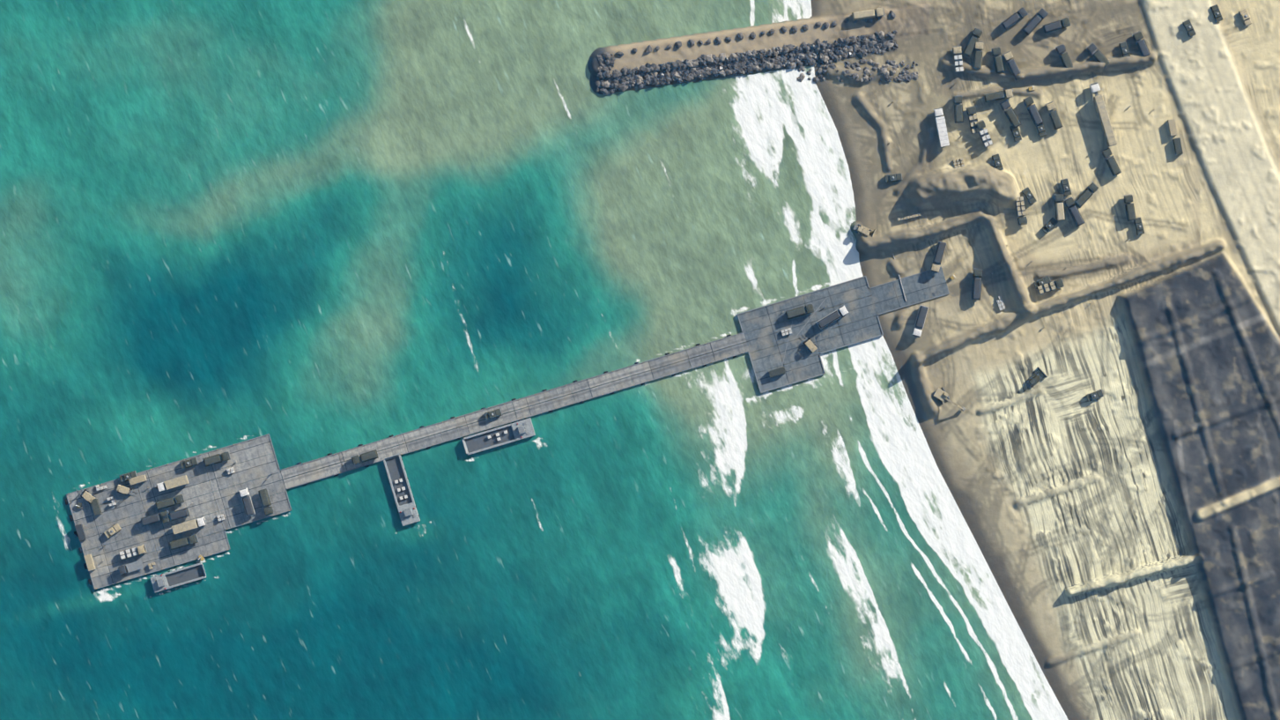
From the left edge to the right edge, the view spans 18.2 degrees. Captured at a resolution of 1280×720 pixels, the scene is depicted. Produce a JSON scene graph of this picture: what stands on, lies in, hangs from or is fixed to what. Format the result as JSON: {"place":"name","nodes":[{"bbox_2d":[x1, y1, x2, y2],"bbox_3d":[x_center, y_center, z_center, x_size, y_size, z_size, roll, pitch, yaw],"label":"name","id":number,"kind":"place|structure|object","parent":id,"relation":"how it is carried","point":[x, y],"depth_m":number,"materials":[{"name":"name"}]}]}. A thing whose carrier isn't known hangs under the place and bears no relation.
{"place":"outdoors","nodes":[
{"label":"outdoors","id":0,"kind":"place"},
{"bbox_2d":[75,501,81,508],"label":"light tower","id":1,"kind":"structure","parent":0,"point":[78,506],"depth_m":1497.82,"materials":[{"name":"grey paint"}]},
{"bbox_2d":[147,562,155,569],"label":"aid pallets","id":2,"kind":"object","parent":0,"point":[151,565],"depth_m":1497.57,"materials":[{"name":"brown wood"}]},
{"bbox_2d":[0,0,1068,719],"bbox_3d":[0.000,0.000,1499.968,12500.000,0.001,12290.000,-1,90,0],"label":"sea water","id":3,"kind":"structure","parent":0,"point":[218,329],"depth_m":1499.97,"materials":[{"name":"teal liquid"}]},
{"bbox_2d":[64,433,291,589],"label":"floating pier platform","id":4,"kind":"structure","parent":3,"relation":"on","point":[118,514],"depth_m":1498.97,"materials":[{"name":"grey metal"}]},
{"bbox_2d":[74,523,86,540],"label":"container","id":5,"kind":"object","parent":4,"relation":"on","point":[79,529],"depth_m":1496.37,"materials":[{"name":"grey metal"}]},
{"bbox_2d":[78,486,96,503],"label":"forklift","id":6,"kind":"object","parent":4,"relation":"on","point":[89,495],"depth_m":1496.69,"materials":[{"name":"beige paint"}]},
{"bbox_2d":[83,553,96,570],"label":"container","id":7,"kind":"object","parent":4,"relation":"on","point":[89,560],"depth_m":1496.37,"materials":[{"name":"beige metal"}]},
{"bbox_2d":[89,497,101,515],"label":"container","id":8,"kind":"object","parent":4,"relation":"on","point":[95,506],"depth_m":1496.37,"materials":[{"name":"metal"}]},
{"bbox_2d":[95,484,107,490],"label":"cargo pallets","id":9,"kind":"object","parent":4,"relation":"on","point":[99,488],"depth_m":1497.58,"materials":[{"name":"white plastic"}]},
{"bbox_2d":[106,495,116,506],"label":"cargo pallets","id":10,"kind":"object","parent":4,"relation":"on","point":[113,501],"depth_m":1497.50,"materials":[{"name":"white wood"}]},
{"bbox_2d":[103,523,121,538],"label":"military vehicle","id":11,"kind":"object","parent":4,"relation":"on","point":[108,532],"depth_m":1496.86,"materials":[{"name":"beige paint"}]},
{"bbox_2d":[116,483,138,495],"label":"forklift","id":12,"kind":"object","parent":4,"relation":"on","point":[124,489],"depth_m":1496.69,"materials":[{"name":"beige paint"}]},
{"bbox_2d":[119,470,137,481],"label":"military vehicle","id":13,"kind":"object","parent":4,"relation":"on","point":[123,478],"depth_m":1496.86,"materials":[{"name":"green paint"}]},
{"bbox_2d":[118,559,143,576],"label":"army truck","id":14,"kind":"object","parent":4,"relation":"on","point":[137,565],"depth_m":1497.29,"materials":[{"name":"grey paint"}]},
{"bbox_2d":[119,543,147,559],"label":"cargo truck","id":15,"kind":"object","parent":4,"relation":"on","point":[129,552],"depth_m":1495.99,"materials":[{"name":"beige paint"}]},
{"bbox_2d":[128,473,146,485],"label":"container","id":16,"kind":"object","parent":4,"relation":"on","point":[136,481],"depth_m":1496.37,"materials":[{"name":"beige metal"}]},
{"bbox_2d":[140,510,170,525],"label":"army truck","id":17,"kind":"object","parent":4,"relation":"on","point":[145,521],"depth_m":1495.09,"materials":[{"name":"grey paint"}]},
{"bbox_2d":[155,494,184,510],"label":"army truck","id":18,"kind":"object","parent":4,"relation":"on","point":[160,504],"depth_m":1495.08,"materials":[{"name":"green paint"}]},
{"bbox_2d":[156,474,189,491],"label":"cargo truck","id":19,"kind":"object","parent":4,"relation":"on","point":[169,485],"depth_m":1494.54,"materials":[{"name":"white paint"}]},
{"bbox_2d":[160,507,189,523],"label":"army truck","id":20,"kind":"object","parent":4,"relation":"on","point":[181,513],"depth_m":1495.08,"materials":[{"name":"grey paint"}]},
{"bbox_2d":[169,532,199,550],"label":"army truck","id":21,"kind":"object","parent":4,"relation":"on","point":[174,544],"depth_m":1495.08,"materials":[{"name":"green paint"}]},
{"bbox_2d":[179,457,198,468],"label":"military vehicle","id":22,"kind":"object","parent":4,"relation":"on","point":[192,462],"depth_m":1496.86,"materials":[{"name":"green paint"}]},
{"bbox_2d":[171,516,207,533],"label":"cargo truck","id":23,"kind":"object","parent":4,"relation":"on","point":[199,521],"depth_m":1494.40,"materials":[{"name":"beige fabric"}]},
{"bbox_2d":[198,554,204,561],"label":"light tower","id":24,"kind":"structure","parent":4,"relation":"on","point":[201,557],"depth_m":1497.82,"materials":[{"name":"yellow paint"}]},
{"bbox_2d":[202,451,230,466],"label":"army truck","id":25,"kind":"object","parent":4,"relation":"on","point":[214,459],"depth_m":1495.21,"materials":[{"name":"green paint"}]},
{"bbox_2d":[216,513,225,520],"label":"cargo pallets","id":26,"kind":"object","parent":4,"relation":"on","point":[219,516],"depth_m":1497.40,"materials":[{"name":"white wood"}]},
{"bbox_2d":[226,466,234,473],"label":"cargo pallets","id":27,"kind":"object","parent":4,"relation":"on","point":[230,469],"depth_m":1497.76,"materials":[{"name":"white wood"}]},
{"bbox_2d":[237,487,255,516],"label":"cargo truck","id":28,"kind":"object","parent":4,"relation":"on","point":[245,499],"depth_m":1495.07,"materials":[{"name":"white paint"}]},
{"bbox_2d":[258,488,273,515],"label":"army truck","id":29,"kind":"object","parent":4,"relation":"on","point":[265,499],"depth_m":1495.21,"materials":[{"name":"green paint"}]},
{"bbox_2d":[150,562,206,591],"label":"landing craft","id":30,"kind":"object","parent":3,"relation":"on","point":[194,570],"depth_m":1499.16,"materials":[{"name":"grey metal"}]},
{"bbox_2d":[383,453,420,525],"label":"landing craft","id":31,"kind":"object","parent":3,"relation":"on","point":[410,506],"depth_m":1498.62,"materials":[{"name":"grey metal"}]},
{"bbox_2d":[462,417,535,454],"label":"landing craft","id":32,"kind":"object","parent":3,"relation":"on","point":[492,439],"depth_m":1499.16,"materials":[{"name":"grey metal"}]},
{"bbox_2d":[281,332,748,488],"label":"pier causeway","id":33,"kind":"structure","parent":3,"relation":"on","point":[306,477],"depth_m":1498.97,"materials":[{"name":"grey metal"}]},
{"bbox_2d":[350,449,378,466],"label":"army truck","id":34,"kind":"object","parent":33,"relation":"on","point":[367,455],"depth_m":1495.21,"materials":[{"name":"green paint"}]},
{"bbox_2d":[484,408,502,420],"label":"military vehicle","id":35,"kind":"object","parent":33,"relation":"on","point":[497,412],"depth_m":1496.86,"materials":[{"name":"green paint"}]},
{"bbox_2d":[587,0,1279,719],"bbox_3d":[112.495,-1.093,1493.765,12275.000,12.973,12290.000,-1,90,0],"label":"terrain","id":36,"kind":"structure","parent":0,"point":[1220,347],"depth_m":1497.88,"materials":[{"name":"beige sand"}]},
{"bbox_2d":[595,10,918,95],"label":"breakwater rocks","id":37,"kind":"object","parent":36,"relation":"on","point":[839,53],"depth_m":1497.59,"materials":[{"name":"grey stone"}]},
{"bbox_2d":[737,275,883,392],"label":"pier platform","id":38,"kind":"structure","parent":36,"relation":"on","point":[817,302],"depth_m":1498.97,"materials":[{"name":"grey metal"}]},
{"bbox_2d":[768,366,785,377],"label":"container","id":39,"kind":"object","parent":38,"relation":"on","point":[777,371],"depth_m":1496.37,"materials":[{"name":"metal"}]},
{"bbox_2d":[780,327,791,335],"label":"cargo pallets","id":40,"kind":"object","parent":38,"relation":"on","point":[788,331],"depth_m":1497.59,"materials":[{"name":"white wood"}]},
{"bbox_2d":[784,303,814,319],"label":"army truck","id":41,"kind":"object","parent":38,"relation":"on","point":[802,309],"depth_m":1495.08,"materials":[{"name":"green paint"}]},
{"bbox_2d":[799,333,817,352],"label":"forklift","id":42,"kind":"object","parent":38,"relation":"on","point":[810,345],"depth_m":1496.43,"materials":[{"name":"beige paint"}]},
{"bbox_2d":[816,304,849,329],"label":"cargo truck","id":43,"kind":"object","parent":38,"relation":"on","point":[835,315],"depth_m":1494.91,"materials":[{"name":"white paint"}]},
{"bbox_2d":[853,223,876,236],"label":"bulldozer","id":44,"kind":"object","parent":36,"relation":"on","point":[865,230],"depth_m":1497.74,"materials":[{"name":"beige paint"}]},
{"bbox_2d":[851,7,884,21],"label":"cargo truck","id":45,"kind":"object","parent":36,"relation":"on","point":[859,15],"depth_m":1493.70,"materials":[{"name":"beige paint"}]},
{"bbox_2d":[884,172,902,182],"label":"military vehicle","id":46,"kind":"object","parent":36,"relation":"on","point":[897,176],"depth_m":1496.36,"materials":[{"name":"green paint"}]},
{"bbox_2d":[892,253,906,301],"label":"jersey barriers","id":47,"kind":"object","parent":36,"relation":"on","point":[900,282],"depth_m":1498.04,"materials":[{"name":"concrete"}]},
{"bbox_2d":[897,213,921,221],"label":"hesco barriers","id":48,"kind":"object","parent":36,"relation":"on","point":[909,217],"depth_m":1496.47,"materials":[{"name":"fabric"}]},
{"bbox_2d":[869,266,949,315],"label":"pier ramp","id":49,"kind":"structure","parent":36,"relation":"on","point":[921,293],"depth_m":1498.40,"materials":[{"name":"grey metal"}]},
{"bbox_2d":[911,304,928,337],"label":"cargo truck","id":50,"kind":"object","parent":36,"relation":"on","point":[922,311],"depth_m":1494.35,"materials":[{"name":"white paint"}]},
{"bbox_2d":[930,240,947,273],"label":"cargo truck","id":51,"kind":"object","parent":36,"relation":"on","point":[936,261],"depth_m":1494.13,"materials":[{"name":"beige paint"}]},
{"bbox_2d":[933,107,949,147],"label":"cargo truck","id":52,"kind":"object","parent":36,"relation":"on","point":[943,136],"depth_m":1492.70,"materials":[{"name":"white paint"}]},
{"bbox_2d":[933,386,965,411],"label":"excavator","id":53,"kind":"object","parent":36,"relation":"on","point":[940,392],"depth_m":1495.50,"materials":[{"name":"beige paint"}]},
{"bbox_2d":[952,45,963,72],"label":"army truck","id":54,"kind":"object","parent":36,"relation":"on","point":[958,60],"depth_m":1494.20,"materials":[{"name":"beige paint"}]},
{"bbox_2d":[953,95,963,123],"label":"army truck","id":55,"kind":"object","parent":36,"relation":"on","point":[958,99],"depth_m":1494.02,"materials":[{"name":"green paint"}]},
{"bbox_2d":[952,157,964,168],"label":"pallets of cargo","id":56,"kind":"object","parent":36,"relation":"on","point":[959,162],"depth_m":1496.67,"materials":[{"name":"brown wood"}]},
{"bbox_2d":[961,27,984,57],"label":"army truck","id":57,"kind":"object","parent":36,"relation":"on","point":[969,45],"depth_m":1494.10,"materials":[{"name":"green paint"}]},
{"bbox_2d":[965,105,980,133],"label":"army truck","id":58,"kind":"object","parent":36,"relation":"on","point":[971,111],"depth_m":1494.67,"materials":[{"name":"green paint"}]},
{"bbox_2d":[971,267,982,300],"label":"army truck","id":59,"kind":"object","parent":36,"relation":"on","point":[976,287],"depth_m":1493.76,"materials":[{"name":"grey paint"}]},
{"bbox_2d":[972,41,984,69],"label":"army truck","id":60,"kind":"object","parent":36,"relation":"on","point":[978,46],"depth_m":1494.12,"materials":[{"name":"green paint"}]},
{"bbox_2d":[976,119,992,147],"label":"army truck","id":61,"kind":"object","parent":36,"relation":"on","point":[986,142],"depth_m":1494.01,"materials":[{"name":"green paint"}]},
{"bbox_2d":[991,153,1003,170],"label":"military vehicle","id":62,"kind":"object","parent":36,"relation":"on","point":[997,164],"depth_m":1495.89,"materials":[{"name":"green paint"}]},
{"bbox_2d":[991,46,1005,73],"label":"army truck","id":63,"kind":"object","parent":36,"relation":"on","point":[998,65],"depth_m":1493.80,"materials":[{"name":"green paint"}]},
{"bbox_2d":[983,87,1013,103],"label":"army truck","id":64,"kind":"object","parent":36,"relation":"on","point":[1001,93],"depth_m":1493.94,"materials":[{"name":"beige paint"}]},
{"bbox_2d":[996,295,1005,310],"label":"aid pallets","id":65,"kind":"object","parent":36,"relation":"on","point":[999,302],"depth_m":1496.53,"materials":[{"name":"white wood"}]},
{"bbox_2d":[999,99,1021,127],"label":"army truck","id":66,"kind":"object","parent":36,"relation":"on","point":[1011,117],"depth_m":1494.25,"materials":[{"name":"grey paint"}]},
{"bbox_2d":[1002,51,1021,81],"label":"army truck","id":67,"kind":"object","parent":36,"relation":"on","point":[1012,66],"depth_m":1493.85,"materials":[{"name":"beige paint"}]},
{"bbox_2d":[1000,6,1028,29],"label":"army truck","id":68,"kind":"object","parent":36,"relation":"on","point":[1015,17],"depth_m":1493.97,"materials":[{"name":"grey paint"}]},
{"bbox_2d":[1009,125,1021,141],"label":"military vehicle","id":69,"kind":"object","parent":36,"relation":"on","point":[1016,132],"depth_m":1495.81,"materials":[{"name":"green paint"}]},
{"bbox_2d":[1015,195,1027,225],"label":"army truck","id":70,"kind":"object","parent":36,"relation":"on","point":[1022,218],"depth_m":1494.37,"materials":[{"name":"green paint"}]},
{"bbox_2d":[1021,186,1036,204],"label":"military vehicle","id":71,"kind":"object","parent":36,"relation":"on","point":[1026,191],"depth_m":1495.90,"materials":[{"name":"green paint"}]},
{"bbox_2d":[1022,96,1043,126],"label":"army truck","id":72,"kind":"object","parent":36,"relation":"on","point":[1032,111],"depth_m":1493.94,"materials":[{"name":"grey paint"}]},
{"bbox_2d":[1021,7,1049,35],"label":"army truck","id":73,"kind":"object","parent":36,"relation":"on","point":[1027,29],"depth_m":1493.81,"materials":[{"name":"grey paint"}]},
{"bbox_2d":[1025,366,1047,387],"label":"bulldozer","id":74,"kind":"object","parent":36,"relation":"on","point":[1035,380],"depth_m":1496.54,"materials":[{"name":"grey paint"}]},
{"bbox_2d":[1035,123,1046,136],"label":"military vehicle","id":75,"kind":"object","parent":36,"relation":"on","point":[1041,132],"depth_m":1495.96,"materials":[{"name":"green paint"}]},
{"bbox_2d":[1033,275,1050,288],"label":"military vehicle","id":76,"kind":"object","parent":36,"relation":"on","point":[1043,281],"depth_m":1495.92,"materials":[{"name":"green paint"}]},
{"bbox_2d":[1041,216,1058,233],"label":"military vehicle","id":77,"kind":"object","parent":36,"relation":"on","point":[1046,227],"depth_m":1495.93,"materials":[{"name":"green paint"}]},
{"bbox_2d":[1037,278,1064,294],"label":"army truck","id":78,"kind":"object","parent":36,"relation":"on","point":[1054,284],"depth_m":1494.46,"materials":[{"name":"green paint"}]},
{"bbox_2d":[1044,101,1063,130],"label":"army truck","id":79,"kind":"object","parent":36,"relation":"on","point":[1054,121],"depth_m":1494.30,"materials":[{"name":"beige paint"}]},
{"bbox_2d":[1042,16,1071,33],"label":"army truck","id":80,"kind":"object","parent":36,"relation":"on","point":[1051,27],"depth_m":1494.36,"materials":[{"name":"grey paint"}]},
{"bbox_2d":[1053,192,1065,221],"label":"army truck","id":81,"kind":"object","parent":36,"relation":"on","point":[1060,214],"depth_m":1494.07,"materials":[{"name":"beige paint"}]},
{"bbox_2d":[1055,44,1072,67],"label":"army truck","id":82,"kind":"object","parent":36,"relation":"on","point":[1066,58],"depth_m":1493.80,"materials":[{"name":"grey paint"}]},
{"bbox_2d":[1060,177,1071,196],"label":"military vehicle","id":83,"kind":"object","parent":36,"relation":"on","point":[1064,182],"depth_m":1495.44,"materials":[{"name":"green paint"}]},
{"bbox_2d":[1063,196,1084,227],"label":"army truck","id":84,"kind":"object","parent":36,"relation":"on","point":[1076,210],"depth_m":1494.04,"materials":[{"name":"grey paint"}]},
{"bbox_2d":[1074,181,1099,207],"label":"army truck","id":85,"kind":"object","parent":36,"relation":"on","point":[1093,188],"depth_m":1494.36,"materials":[{"name":"green paint"}]},
{"bbox_2d":[1086,389,1103,401],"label":"military vehicle","id":86,"kind":"object","parent":36,"relation":"on","point":[1096,395],"depth_m":1495.84,"materials":[{"name":"green paint"}]},
{"bbox_2d":[1086,43,1109,67],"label":"army truck","id":87,"kind":"object","parent":36,"relation":"on","point":[1098,56],"depth_m":1494.34,"materials":[{"name":"grey paint"}]},
{"bbox_2d":[1088,81,1117,147],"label":"semi trailer","id":88,"kind":"object","parent":36,"relation":"on","point":[1103,114],"depth_m":1492.61,"materials":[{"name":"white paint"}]},
{"bbox_2d":[1101,147,1121,176],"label":"army truck","id":89,"kind":"object","parent":36,"relation":"on","point":[1111,165],"depth_m":1494.10,"materials":[{"name":"green paint"}]},
{"bbox_2d":[1118,41,1130,57],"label":"military vehicle","id":90,"kind":"object","parent":36,"relation":"on","point":[1124,48],"depth_m":1495.58,"materials":[{"name":"green paint"}]},
{"bbox_2d":[1123,193,1136,221],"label":"army truck","id":91,"kind":"object","parent":36,"relation":"on","point":[1129,213],"depth_m":1494.27,"materials":[{"name":"green paint"}]},
{"bbox_2d":[1133,216,1144,235],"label":"military vehicle","id":92,"kind":"object","parent":36,"relation":"on","point":[1138,222],"depth_m":1495.85,"materials":[{"name":"green paint"}]},
{"bbox_2d":[1132,30,1150,56],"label":"army truck","id":93,"kind":"object","parent":36,"relation":"on","point":[1141,43],"depth_m":1494.26,"materials":[{"name":"grey paint"}]},
{"bbox_2d":[1167,118,1177,136],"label":"container","id":94,"kind":"object","parent":36,"relation":"on","point":[1172,125],"depth_m":1495.24,"materials":[{"name":"beige metal"}]},
{"bbox_2d":[1172,137,1183,155],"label":"container","id":95,"kind":"object","parent":36,"relation":"on","point":[1179,145],"depth_m":1495.35,"materials":[{"name":"grey metal"}]},
{"bbox_2d":[1182,19,1196,36],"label":"military vehicle","id":96,"kind":"object","parent":36,"relation":"on","point":[1190,31],"depth_m":1494.34,"materials":[{"name":"green paint"}]},
{"bbox_2d":[1210,4,1222,22],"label":"military vehicle","id":97,"kind":"object","parent":36,"relation":"on","point":[1217,16],"depth_m":1495.34,"materials":[{"name":"green paint"}]},
{"bbox_2d":[1238,7,1251,26],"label":"military vehicle","id":98,"kind":"object","parent":36,"relation":"on","point":[1247,21],"depth_m":1495.73,"materials":[{"name":"beige paint"}]},
{"bbox_2d":[949,273,956,280],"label":"light tower","id":99,"kind":"structure","parent":0,"point":[954,276],"depth_m":1496.92,"materials":[{"name":"yellow metal"}]}
]}

